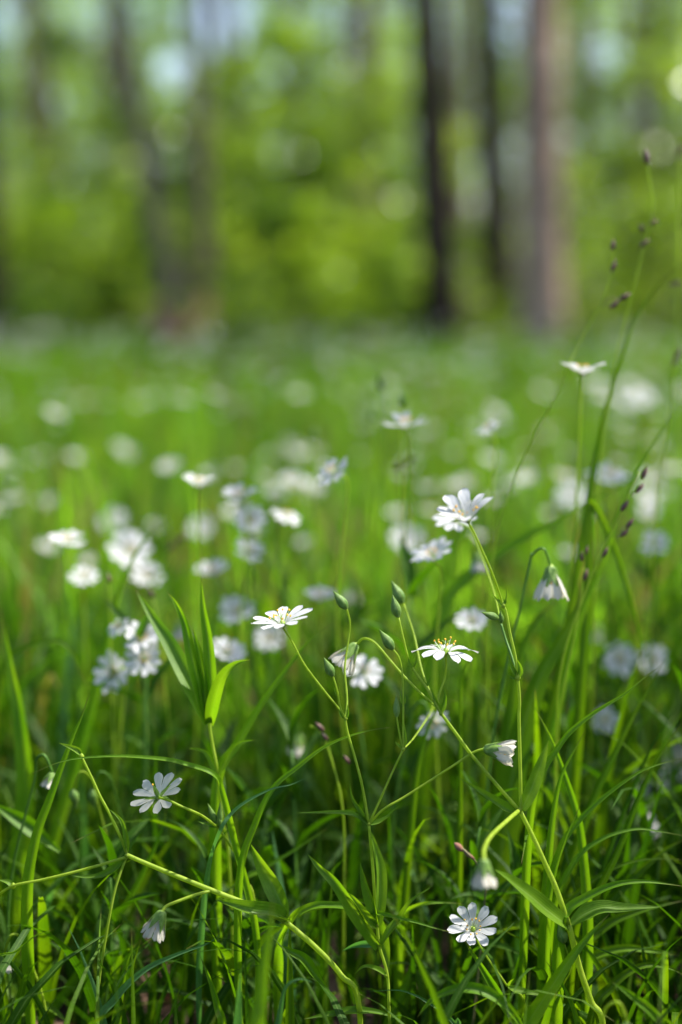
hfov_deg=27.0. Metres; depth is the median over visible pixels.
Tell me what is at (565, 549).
stitchwort plant
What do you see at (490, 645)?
leafy shoot
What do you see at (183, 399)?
stitchwort plant
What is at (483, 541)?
leafy shoot
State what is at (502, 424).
stitchwort plant
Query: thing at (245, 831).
leafy shoot
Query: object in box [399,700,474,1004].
grass leaf
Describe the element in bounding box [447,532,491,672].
stitchwort plant
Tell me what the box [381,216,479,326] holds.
leafy bush
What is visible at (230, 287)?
leafy bush
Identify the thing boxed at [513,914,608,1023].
grass leaf
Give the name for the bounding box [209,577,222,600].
leafy shoot
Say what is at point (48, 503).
stitchwort plant
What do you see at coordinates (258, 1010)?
grass leaf
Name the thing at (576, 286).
leafy bush
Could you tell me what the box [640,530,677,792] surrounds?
stitchwort plant
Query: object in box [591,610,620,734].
stitchwort plant
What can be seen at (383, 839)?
leafy shoot
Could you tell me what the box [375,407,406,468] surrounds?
stitchwort plant
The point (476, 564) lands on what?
stitchwort plant
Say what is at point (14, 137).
leafy bush
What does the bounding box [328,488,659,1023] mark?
stitchwort plant
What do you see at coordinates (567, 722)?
leafy shoot
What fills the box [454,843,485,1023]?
withered bud
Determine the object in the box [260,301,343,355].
leafy bush
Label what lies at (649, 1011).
grass leaf
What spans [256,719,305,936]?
stitchwort plant
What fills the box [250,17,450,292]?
leafy bush
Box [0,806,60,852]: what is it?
grass leaf
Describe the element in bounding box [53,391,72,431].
stitchwort plant
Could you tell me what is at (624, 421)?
stitchwort plant
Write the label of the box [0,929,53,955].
grass leaf
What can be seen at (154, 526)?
stitchwort plant
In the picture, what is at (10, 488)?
stitchwort plant
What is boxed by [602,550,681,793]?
leafy shoot
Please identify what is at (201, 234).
woodland tree
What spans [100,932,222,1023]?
grass leaf
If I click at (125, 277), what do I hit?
leafy bush
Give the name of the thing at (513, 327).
leafy bush
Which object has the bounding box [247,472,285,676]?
stitchwort plant
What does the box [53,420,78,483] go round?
stitchwort plant
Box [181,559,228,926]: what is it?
stitchwort plant
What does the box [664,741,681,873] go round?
stitchwort plant
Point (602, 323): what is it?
leafy bush
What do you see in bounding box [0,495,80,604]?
stitchwort plant
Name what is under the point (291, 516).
stitchwort plant
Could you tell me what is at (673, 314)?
leafy bush
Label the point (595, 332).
leafy bush
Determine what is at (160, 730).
leafy shoot
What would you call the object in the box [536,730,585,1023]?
grass leaf
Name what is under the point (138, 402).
stitchwort plant
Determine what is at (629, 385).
stitchwort plant
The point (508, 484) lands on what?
stitchwort plant
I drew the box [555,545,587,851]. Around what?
seed stalk
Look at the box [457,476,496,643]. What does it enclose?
stitchwort plant
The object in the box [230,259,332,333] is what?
leafy bush
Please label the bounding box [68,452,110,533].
stitchwort plant
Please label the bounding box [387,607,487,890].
stitchwort plant
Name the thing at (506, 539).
stitchwort plant
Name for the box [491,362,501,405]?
stitchwort plant
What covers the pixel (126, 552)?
stitchwort plant
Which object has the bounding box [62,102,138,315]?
leafy bush
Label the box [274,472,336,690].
stitchwort plant
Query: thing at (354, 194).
leafy bush
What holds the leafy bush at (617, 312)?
on the ground at (63, 1010)
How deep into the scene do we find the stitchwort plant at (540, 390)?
1.85 m
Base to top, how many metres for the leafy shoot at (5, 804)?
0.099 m
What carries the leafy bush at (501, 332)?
on the ground at (63, 1010)
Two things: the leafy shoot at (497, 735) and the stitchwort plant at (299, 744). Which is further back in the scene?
the leafy shoot at (497, 735)
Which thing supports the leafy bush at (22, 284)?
on the ground at (63, 1010)
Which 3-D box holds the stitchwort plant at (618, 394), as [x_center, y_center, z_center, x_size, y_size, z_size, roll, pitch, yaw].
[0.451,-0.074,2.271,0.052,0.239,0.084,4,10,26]
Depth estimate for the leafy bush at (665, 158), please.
15.09 m
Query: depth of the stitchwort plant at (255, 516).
0.80 m
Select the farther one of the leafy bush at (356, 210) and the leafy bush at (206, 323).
the leafy bush at (356, 210)
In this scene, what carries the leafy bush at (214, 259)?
on the ground at (63, 1010)
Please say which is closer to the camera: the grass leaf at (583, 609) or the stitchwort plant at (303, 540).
the grass leaf at (583, 609)
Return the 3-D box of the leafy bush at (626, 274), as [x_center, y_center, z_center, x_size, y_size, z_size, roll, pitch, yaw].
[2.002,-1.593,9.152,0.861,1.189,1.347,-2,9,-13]
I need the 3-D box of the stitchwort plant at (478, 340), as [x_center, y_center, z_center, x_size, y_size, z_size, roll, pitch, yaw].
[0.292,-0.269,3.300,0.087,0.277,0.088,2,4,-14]
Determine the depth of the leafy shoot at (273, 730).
0.80 m
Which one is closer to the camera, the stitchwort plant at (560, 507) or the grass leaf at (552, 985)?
the grass leaf at (552, 985)
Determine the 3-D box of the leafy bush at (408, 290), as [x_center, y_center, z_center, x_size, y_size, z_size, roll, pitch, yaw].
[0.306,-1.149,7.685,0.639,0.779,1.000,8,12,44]
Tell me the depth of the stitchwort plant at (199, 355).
3.67 m
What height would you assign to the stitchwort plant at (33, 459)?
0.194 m
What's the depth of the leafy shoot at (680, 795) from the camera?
0.81 m
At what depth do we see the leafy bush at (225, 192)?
11.60 m
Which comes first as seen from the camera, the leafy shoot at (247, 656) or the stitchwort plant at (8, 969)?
the stitchwort plant at (8, 969)
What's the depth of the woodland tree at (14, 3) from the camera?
26.67 m
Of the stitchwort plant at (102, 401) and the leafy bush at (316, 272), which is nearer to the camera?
the stitchwort plant at (102, 401)
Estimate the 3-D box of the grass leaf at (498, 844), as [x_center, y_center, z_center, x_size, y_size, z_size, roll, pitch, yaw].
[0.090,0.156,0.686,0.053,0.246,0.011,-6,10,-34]
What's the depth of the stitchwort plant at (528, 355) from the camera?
3.22 m
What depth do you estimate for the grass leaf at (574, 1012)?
0.60 m
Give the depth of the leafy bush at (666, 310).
7.49 m
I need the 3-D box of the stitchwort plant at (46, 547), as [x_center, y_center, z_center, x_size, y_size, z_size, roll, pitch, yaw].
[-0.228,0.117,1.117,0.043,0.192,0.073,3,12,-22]
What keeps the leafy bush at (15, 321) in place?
on the ground at (63, 1010)
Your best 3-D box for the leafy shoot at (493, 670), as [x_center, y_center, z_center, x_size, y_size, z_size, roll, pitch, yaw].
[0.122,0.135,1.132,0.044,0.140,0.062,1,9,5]
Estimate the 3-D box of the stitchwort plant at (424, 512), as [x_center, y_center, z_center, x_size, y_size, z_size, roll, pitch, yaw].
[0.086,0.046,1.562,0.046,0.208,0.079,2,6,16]
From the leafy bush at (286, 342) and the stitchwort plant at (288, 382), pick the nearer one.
the stitchwort plant at (288, 382)
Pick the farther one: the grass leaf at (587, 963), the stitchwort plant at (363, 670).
the stitchwort plant at (363, 670)
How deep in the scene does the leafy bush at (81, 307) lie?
10.02 m
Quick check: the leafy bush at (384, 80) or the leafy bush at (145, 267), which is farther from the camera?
the leafy bush at (384, 80)
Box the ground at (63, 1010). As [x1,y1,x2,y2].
[1,298,679,1023]
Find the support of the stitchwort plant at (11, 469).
on the ground at (63, 1010)
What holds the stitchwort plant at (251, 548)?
on the ground at (63, 1010)
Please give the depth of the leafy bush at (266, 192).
12.08 m
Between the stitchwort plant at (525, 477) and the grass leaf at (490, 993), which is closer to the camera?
the grass leaf at (490, 993)
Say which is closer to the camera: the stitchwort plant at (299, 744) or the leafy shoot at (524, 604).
the stitchwort plant at (299, 744)
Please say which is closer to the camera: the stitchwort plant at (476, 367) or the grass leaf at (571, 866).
the grass leaf at (571, 866)
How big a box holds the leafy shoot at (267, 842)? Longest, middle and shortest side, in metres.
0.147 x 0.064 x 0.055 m
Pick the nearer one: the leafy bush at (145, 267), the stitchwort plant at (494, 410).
the stitchwort plant at (494, 410)
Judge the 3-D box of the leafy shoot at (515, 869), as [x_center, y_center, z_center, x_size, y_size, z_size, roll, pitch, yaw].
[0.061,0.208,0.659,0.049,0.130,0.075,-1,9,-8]
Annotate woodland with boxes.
[0,0,681,311]
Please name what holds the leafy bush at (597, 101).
on the ground at (63, 1010)
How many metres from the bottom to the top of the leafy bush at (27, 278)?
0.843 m
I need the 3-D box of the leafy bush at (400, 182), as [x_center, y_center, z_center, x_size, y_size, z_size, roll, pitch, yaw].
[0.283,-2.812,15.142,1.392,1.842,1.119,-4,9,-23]
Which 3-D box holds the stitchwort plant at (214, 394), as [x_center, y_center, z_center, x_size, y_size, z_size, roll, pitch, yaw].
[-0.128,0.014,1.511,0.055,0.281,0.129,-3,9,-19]
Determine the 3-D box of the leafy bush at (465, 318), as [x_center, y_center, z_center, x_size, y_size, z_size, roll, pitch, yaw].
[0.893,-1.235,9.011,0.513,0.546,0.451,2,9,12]
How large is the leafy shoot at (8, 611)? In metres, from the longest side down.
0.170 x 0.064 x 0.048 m
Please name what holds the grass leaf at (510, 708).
on the ground at (63, 1010)
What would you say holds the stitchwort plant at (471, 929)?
on the ground at (63, 1010)
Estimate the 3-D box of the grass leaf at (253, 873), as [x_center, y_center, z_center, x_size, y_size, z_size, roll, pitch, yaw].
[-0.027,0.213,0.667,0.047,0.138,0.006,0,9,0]
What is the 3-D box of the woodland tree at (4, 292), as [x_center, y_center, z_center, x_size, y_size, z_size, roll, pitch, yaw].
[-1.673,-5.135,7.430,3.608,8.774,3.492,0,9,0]
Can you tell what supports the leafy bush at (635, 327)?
on the ground at (63, 1010)
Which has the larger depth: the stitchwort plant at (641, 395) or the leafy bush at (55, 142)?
the leafy bush at (55, 142)
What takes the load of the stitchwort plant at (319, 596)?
on the ground at (63, 1010)
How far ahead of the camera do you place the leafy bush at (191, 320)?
7.10 m
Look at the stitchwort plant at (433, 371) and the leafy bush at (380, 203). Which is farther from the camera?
the leafy bush at (380, 203)
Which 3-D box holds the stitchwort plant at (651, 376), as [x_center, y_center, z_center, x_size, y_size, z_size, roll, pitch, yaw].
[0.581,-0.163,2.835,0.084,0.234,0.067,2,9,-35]
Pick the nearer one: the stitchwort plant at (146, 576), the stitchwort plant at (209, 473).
the stitchwort plant at (146, 576)
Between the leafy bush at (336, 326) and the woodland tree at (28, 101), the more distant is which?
the woodland tree at (28, 101)
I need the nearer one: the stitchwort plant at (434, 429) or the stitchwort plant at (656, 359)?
the stitchwort plant at (434, 429)
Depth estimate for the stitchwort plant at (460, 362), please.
3.05 m
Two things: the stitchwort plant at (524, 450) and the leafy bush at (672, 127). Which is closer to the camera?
the stitchwort plant at (524, 450)
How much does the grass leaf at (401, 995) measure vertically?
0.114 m
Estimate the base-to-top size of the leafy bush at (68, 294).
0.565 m
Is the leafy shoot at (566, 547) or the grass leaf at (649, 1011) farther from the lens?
the leafy shoot at (566, 547)
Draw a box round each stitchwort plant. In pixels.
[0,453,35,559]
[0,484,16,558]
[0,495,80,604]
[0,743,362,1023]
[0,754,69,1023]
[0,933,46,1010]
[2,464,19,539]
[9,408,65,617]
[27,453,71,519]
[32,542,53,621]
[33,650,149,946]
[38,495,66,590]
[38,540,77,631]
[48,380,63,421]
[48,530,109,847]
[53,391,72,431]
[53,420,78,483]
[61,618,160,944]
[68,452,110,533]
[68,565,99,926]
[69,771,115,936]
[77,397,111,450]
[82,555,137,639]
[83,528,152,804]
[88,771,136,1014]
[96,507,156,635]
[106,562,164,884]
[113,443,156,536]
[114,450,156,513]
[120,639,179,983]
[124,620,157,963]
[126,459,180,584]
[129,606,199,840]
[130,772,254,900]
[133,399,160,458]
[134,472,214,875]
[137,381,151,446]
[141,393,178,454]
[147,520,187,619]
[176,365,195,404]
[177,395,223,523]
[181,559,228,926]
[187,485,286,629]
[187,514,240,690]
[187,636,263,894]
[189,467,245,558]
[194,391,240,573]
[196,352,212,393]
[198,595,254,902]
[205,505,240,629]
[209,483,259,937]
[214,465,260,558]
[228,399,256,451]
[230,502,319,819]
[235,538,286,831]
[245,390,308,498]
[245,624,284,864]
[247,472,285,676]
[248,527,303,697]
[251,591,516,1023]
[256,354,283,390]
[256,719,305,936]
[258,367,279,426]
[264,379,287,424]
[269,508,313,901]
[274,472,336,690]
[278,380,299,419]
[283,358,332,428]
[283,368,297,425]
[284,442,339,513]
[284,449,325,531]
[285,438,303,502]
[296,491,319,593]
[297,536,328,648]
[301,478,364,608]
[304,586,347,876]
[307,447,341,518]
[310,457,433,991]
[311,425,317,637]
[322,465,351,560]
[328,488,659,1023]
[330,387,343,432]
[332,391,376,450]
[333,406,368,487]
[345,571,406,762]
[346,654,423,939]
[354,452,370,503]
[357,411,428,952]
[357,420,370,469]
[358,334,377,403]
[358,380,394,498]
[367,420,384,470]
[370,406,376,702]
[373,524,424,770]
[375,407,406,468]
[375,470,404,550]
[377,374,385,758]
[382,399,416,461]
[383,482,455,653]
[387,504,436,641]
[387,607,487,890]
[391,701,448,969]
[399,364,421,411]
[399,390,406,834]
[403,375,424,440]
[403,459,439,529]
[410,445,428,472]
[410,536,479,958]
[413,369,439,416]
[415,425,423,470]
[425,425,455,483]
[427,537,489,881]
[430,446,459,539]
[432,480,476,651]
[433,406,504,540]
[435,421,498,815]
[445,485,477,542]
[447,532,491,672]
[447,902,538,1005]
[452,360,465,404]
[453,496,523,651]
[453,547,568,983]
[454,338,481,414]
[455,407,485,450]
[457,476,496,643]
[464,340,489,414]
[466,426,484,453]
[473,366,495,415]
[474,454,534,609]
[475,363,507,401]
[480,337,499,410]
[490,478,515,597]
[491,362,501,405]
[491,412,512,461]
[497,420,506,469]
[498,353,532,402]
[498,387,550,521]
[501,479,539,589]
[512,464,531,533]
[513,377,605,541]
[513,447,528,497]
[514,469,579,601]
[538,384,559,430]
[540,428,565,489]
[542,380,639,550]
[543,508,575,571]
[544,449,580,538]
[548,548,575,622]
[555,482,607,595]
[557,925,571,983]
[561,362,605,596]
[561,394,627,474]
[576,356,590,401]
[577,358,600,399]
[579,398,637,487]
[581,414,624,479]
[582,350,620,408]
[585,462,630,807]
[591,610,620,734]
[592,392,659,586]
[592,707,618,769]
[594,437,663,522]
[598,388,621,450]
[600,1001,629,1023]
[603,641,636,848]
[606,460,626,517]
[613,390,626,464]
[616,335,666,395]
[618,416,639,488]
[619,387,655,608]
[619,433,671,532]
[619,503,678,679]
[628,357,660,413]
[631,373,658,422]
[636,813,680,959]
[637,643,681,867]
[638,489,681,672]
[639,465,681,585]
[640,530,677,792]
[645,765,681,917]
[647,380,669,458]
[649,388,681,524]
[650,501,675,570]
[653,407,680,464]
[659,487,681,598]
[662,374,681,418]
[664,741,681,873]
[672,478,681,519]
[673,393,681,402]
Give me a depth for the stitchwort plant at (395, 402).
2.15 m
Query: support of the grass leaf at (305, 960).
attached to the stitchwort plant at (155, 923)
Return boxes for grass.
[0,320,681,470]
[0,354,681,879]
[28,754,260,976]
[80,304,675,338]
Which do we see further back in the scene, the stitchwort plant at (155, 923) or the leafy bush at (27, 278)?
the leafy bush at (27, 278)
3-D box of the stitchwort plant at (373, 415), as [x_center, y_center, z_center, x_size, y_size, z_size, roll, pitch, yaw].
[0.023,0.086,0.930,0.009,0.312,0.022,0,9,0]
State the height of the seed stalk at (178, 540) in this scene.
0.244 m
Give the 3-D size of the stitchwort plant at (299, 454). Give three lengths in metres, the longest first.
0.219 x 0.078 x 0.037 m
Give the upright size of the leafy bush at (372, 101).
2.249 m
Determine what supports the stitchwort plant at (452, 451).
on the ground at (63, 1010)
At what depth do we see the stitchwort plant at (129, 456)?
1.62 m
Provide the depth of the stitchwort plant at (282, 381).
2.48 m
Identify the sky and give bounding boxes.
[0,0,681,296]
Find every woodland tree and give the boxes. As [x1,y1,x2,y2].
[0,0,97,194]
[0,0,124,302]
[0,182,14,347]
[1,0,125,287]
[28,0,84,322]
[107,0,189,327]
[187,0,356,316]
[212,0,270,329]
[269,0,402,208]
[285,0,316,332]
[337,10,412,198]
[344,0,409,212]
[357,0,382,323]
[382,0,449,292]
[399,0,582,99]
[409,0,463,352]
[450,0,473,317]
[472,0,517,339]
[515,0,584,314]
[517,0,570,356]
[560,0,649,276]
[561,0,645,227]
[564,0,654,33]
[583,0,640,233]
[638,0,674,313]
[641,70,681,124]
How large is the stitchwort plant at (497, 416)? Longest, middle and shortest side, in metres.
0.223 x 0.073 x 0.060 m
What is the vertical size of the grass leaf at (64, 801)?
0.266 m
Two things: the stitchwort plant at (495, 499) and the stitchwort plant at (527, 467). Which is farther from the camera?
the stitchwort plant at (527, 467)
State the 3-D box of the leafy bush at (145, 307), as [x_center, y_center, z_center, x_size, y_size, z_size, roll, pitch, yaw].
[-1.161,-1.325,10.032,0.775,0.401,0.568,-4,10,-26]
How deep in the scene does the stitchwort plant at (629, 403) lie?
1.73 m
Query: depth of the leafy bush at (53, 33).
12.91 m
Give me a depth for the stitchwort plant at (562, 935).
0.60 m
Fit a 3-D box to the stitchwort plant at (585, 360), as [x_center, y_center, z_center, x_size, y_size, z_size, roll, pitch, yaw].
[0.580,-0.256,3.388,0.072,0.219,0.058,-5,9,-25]
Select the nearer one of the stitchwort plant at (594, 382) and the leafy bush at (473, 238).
the stitchwort plant at (594, 382)
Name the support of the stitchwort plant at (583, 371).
on the ground at (63, 1010)
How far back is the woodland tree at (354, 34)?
24.32 m
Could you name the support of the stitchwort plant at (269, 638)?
on the ground at (63, 1010)
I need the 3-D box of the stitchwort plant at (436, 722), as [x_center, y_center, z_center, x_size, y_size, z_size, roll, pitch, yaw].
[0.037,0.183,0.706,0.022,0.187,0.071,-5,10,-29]
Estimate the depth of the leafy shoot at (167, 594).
1.13 m
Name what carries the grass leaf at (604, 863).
on the ground at (63, 1010)
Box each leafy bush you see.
[0,71,128,311]
[0,133,37,186]
[0,160,94,321]
[0,167,174,332]
[0,264,50,337]
[0,290,65,343]
[0,292,79,361]
[1,126,82,303]
[1,155,47,303]
[1,312,65,355]
[2,147,68,310]
[3,209,29,302]
[6,231,95,330]
[6,267,114,348]
[12,268,76,326]
[27,17,272,313]
[28,163,188,334]
[45,261,106,337]
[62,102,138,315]
[72,112,212,295]
[82,163,171,304]
[87,186,190,330]
[105,89,278,281]
[110,182,269,323]
[115,263,188,340]
[116,34,274,297]
[123,298,233,323]
[124,0,314,321]
[132,2,268,291]
[146,284,190,304]
[151,113,233,302]
[153,0,412,334]
[162,252,323,354]
[183,256,244,319]
[184,305,262,352]
[188,246,268,325]
[197,269,318,357]
[197,274,254,324]
[207,153,410,335]
[209,87,388,310]
[212,71,351,299]
[215,280,293,339]
[222,65,374,302]
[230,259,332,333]
[244,301,336,350]
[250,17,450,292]
[260,202,357,322]
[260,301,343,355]
[274,144,350,290]
[275,172,454,331]
[293,235,408,357]
[306,69,458,330]
[307,295,355,338]
[308,143,454,304]
[318,286,392,330]
[319,101,458,297]
[324,163,415,290]
[338,225,492,344]
[340,205,479,324]
[349,230,487,334]
[357,309,426,358]
[359,311,418,351]
[376,194,402,235]
[381,147,478,279]
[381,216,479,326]
[388,117,478,317]
[408,145,518,266]
[433,316,533,357]
[450,72,621,318]
[456,236,571,337]
[458,228,588,326]
[459,274,480,333]
[460,281,518,346]
[463,311,518,344]
[486,0,681,340]
[512,146,602,310]
[513,170,611,308]
[549,309,616,355]
[558,276,670,349]
[565,325,610,347]
[566,321,641,359]
[567,228,604,310]
[568,299,618,334]
[568,304,611,340]
[569,176,681,336]
[570,143,681,264]
[572,9,681,324]
[582,51,681,268]
[583,181,681,291]
[587,256,666,336]
[604,155,681,316]
[619,303,671,342]
[627,267,681,341]
[631,296,681,334]
[645,230,681,321]
[655,307,681,343]
[666,114,681,155]
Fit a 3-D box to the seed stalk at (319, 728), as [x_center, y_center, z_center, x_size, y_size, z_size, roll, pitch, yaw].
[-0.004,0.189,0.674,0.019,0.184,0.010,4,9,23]
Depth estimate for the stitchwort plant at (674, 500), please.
1.59 m
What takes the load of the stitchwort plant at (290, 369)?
on the ground at (63, 1010)
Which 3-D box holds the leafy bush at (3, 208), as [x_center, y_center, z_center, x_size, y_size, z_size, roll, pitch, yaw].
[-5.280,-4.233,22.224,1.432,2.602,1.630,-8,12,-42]
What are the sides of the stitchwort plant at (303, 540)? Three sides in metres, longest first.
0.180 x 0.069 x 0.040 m
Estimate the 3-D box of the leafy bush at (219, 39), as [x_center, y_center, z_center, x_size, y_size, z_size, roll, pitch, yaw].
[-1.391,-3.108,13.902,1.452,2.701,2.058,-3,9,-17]
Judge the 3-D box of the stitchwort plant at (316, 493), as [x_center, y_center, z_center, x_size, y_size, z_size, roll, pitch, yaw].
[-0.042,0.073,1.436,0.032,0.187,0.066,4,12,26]
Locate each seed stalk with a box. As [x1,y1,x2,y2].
[106,572,123,1004]
[117,534,184,814]
[148,588,175,864]
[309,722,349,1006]
[394,457,431,923]
[486,239,630,825]
[552,467,646,896]
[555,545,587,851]
[586,148,657,852]
[636,145,681,937]
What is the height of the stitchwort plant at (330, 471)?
0.300 m
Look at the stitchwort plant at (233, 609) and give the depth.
0.80 m
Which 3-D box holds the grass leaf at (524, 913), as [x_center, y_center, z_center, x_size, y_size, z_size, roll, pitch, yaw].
[0.108,0.177,0.622,0.061,0.224,0.011,0,9,0]
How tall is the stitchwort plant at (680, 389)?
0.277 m
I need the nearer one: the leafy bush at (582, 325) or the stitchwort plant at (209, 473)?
the stitchwort plant at (209, 473)
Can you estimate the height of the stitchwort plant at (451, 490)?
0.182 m
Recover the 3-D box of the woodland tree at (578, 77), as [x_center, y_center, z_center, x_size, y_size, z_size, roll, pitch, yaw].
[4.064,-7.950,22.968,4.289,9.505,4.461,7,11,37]
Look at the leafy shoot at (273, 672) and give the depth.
0.98 m
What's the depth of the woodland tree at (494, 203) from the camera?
8.70 m
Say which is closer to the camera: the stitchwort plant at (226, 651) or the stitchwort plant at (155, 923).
the stitchwort plant at (155, 923)
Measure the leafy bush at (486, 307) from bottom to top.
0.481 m
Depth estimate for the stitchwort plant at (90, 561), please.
1.12 m
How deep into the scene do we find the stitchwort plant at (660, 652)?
0.83 m
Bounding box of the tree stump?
[149,295,217,349]
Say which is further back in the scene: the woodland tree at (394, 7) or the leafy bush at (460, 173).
the woodland tree at (394, 7)
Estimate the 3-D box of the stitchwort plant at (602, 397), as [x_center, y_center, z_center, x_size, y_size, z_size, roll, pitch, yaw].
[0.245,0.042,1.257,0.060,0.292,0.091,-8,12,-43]
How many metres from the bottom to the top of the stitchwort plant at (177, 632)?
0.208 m
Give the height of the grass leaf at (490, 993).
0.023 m
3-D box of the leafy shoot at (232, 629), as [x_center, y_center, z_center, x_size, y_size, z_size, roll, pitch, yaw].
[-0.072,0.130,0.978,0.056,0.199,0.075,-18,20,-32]
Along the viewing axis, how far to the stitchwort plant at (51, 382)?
3.01 m
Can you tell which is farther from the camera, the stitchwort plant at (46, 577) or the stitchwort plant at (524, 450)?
the stitchwort plant at (524, 450)
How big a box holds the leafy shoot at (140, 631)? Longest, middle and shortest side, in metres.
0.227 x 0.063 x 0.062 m
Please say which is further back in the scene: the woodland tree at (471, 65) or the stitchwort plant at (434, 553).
the woodland tree at (471, 65)
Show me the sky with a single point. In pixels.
(165, 66)
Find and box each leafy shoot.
[0,602,23,674]
[0,769,76,897]
[0,815,90,955]
[18,564,55,646]
[51,819,195,1022]
[81,558,130,665]
[81,599,209,928]
[114,642,226,870]
[136,580,252,1014]
[143,561,183,645]
[154,716,289,990]
[162,819,284,1023]
[191,801,299,899]
[191,897,230,1023]
[202,559,286,740]
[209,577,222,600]
[218,589,279,716]
[222,767,341,995]
[224,697,324,908]
[227,903,315,1023]
[228,892,310,1023]
[232,689,363,1011]
[241,552,332,703]
[250,516,300,653]
[253,581,388,795]
[262,654,281,781]
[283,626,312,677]
[309,568,391,784]
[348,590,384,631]
[352,537,475,979]
[364,747,409,917]
[391,764,523,1022]
[393,629,518,940]
[407,561,468,670]
[407,829,549,1002]
[451,673,509,841]
[467,517,512,667]
[472,620,497,725]
[492,610,517,695]
[507,631,627,926]
[508,577,540,684]
[536,528,622,608]
[573,759,681,958]
[574,601,670,778]
[600,561,668,676]
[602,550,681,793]
[623,678,681,772]
[636,665,681,946]
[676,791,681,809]
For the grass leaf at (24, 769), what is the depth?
0.70 m
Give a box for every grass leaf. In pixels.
[0,638,87,1008]
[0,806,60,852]
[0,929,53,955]
[1,611,33,1018]
[21,695,88,1023]
[41,810,165,1023]
[42,521,166,898]
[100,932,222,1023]
[112,941,138,1023]
[196,776,308,1023]
[200,957,226,1023]
[234,727,390,1005]
[247,826,329,878]
[248,897,272,1023]
[273,901,458,1023]
[275,978,310,1023]
[278,944,326,987]
[305,1006,393,1018]
[379,989,460,1023]
[383,889,466,1023]
[394,901,459,1023]
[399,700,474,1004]
[415,477,632,897]
[418,982,522,1023]
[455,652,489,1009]
[465,941,522,1023]
[482,579,580,1023]
[486,600,558,853]
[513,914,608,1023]
[518,663,663,1015]
[520,267,679,830]
[533,403,680,828]
[535,708,592,1023]
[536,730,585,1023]
[539,758,681,1023]
[540,804,580,1023]
[547,963,580,1023]
[549,828,677,977]
[550,879,680,1023]
[551,657,665,964]
[558,858,681,908]
[564,900,681,985]
[565,500,643,947]
[565,840,681,1023]
[566,723,681,1023]
[566,944,678,986]
[586,962,681,1023]
[593,706,677,888]
[611,981,666,1023]
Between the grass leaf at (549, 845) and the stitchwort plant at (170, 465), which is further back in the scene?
the stitchwort plant at (170, 465)
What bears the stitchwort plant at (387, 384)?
on the ground at (63, 1010)
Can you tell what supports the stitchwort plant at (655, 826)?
on the ground at (63, 1010)
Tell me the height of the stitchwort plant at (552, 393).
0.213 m
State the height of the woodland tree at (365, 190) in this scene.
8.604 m
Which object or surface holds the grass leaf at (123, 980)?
on the ground at (63, 1010)
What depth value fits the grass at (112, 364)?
4.38 m
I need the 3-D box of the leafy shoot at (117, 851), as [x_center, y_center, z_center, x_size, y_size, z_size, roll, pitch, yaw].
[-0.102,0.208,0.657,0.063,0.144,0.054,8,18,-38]
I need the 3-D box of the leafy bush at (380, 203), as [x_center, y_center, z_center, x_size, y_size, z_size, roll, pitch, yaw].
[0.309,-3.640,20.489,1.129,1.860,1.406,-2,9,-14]
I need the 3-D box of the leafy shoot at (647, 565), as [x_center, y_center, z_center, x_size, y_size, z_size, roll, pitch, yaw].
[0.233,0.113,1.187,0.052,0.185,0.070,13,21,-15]
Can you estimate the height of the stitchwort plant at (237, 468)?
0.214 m
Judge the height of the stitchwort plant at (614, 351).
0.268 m
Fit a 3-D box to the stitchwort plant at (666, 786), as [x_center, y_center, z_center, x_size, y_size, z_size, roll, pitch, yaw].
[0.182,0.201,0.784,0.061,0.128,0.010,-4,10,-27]
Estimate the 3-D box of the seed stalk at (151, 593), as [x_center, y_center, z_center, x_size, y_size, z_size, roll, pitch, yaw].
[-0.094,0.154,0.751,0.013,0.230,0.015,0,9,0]
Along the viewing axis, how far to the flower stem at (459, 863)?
0.66 m
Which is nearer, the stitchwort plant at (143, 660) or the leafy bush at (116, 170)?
the stitchwort plant at (143, 660)
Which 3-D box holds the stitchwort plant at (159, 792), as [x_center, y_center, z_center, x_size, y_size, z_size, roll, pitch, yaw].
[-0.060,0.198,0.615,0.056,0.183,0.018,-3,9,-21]
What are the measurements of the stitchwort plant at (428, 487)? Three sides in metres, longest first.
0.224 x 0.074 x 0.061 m
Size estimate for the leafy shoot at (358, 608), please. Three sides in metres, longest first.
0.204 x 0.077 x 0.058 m

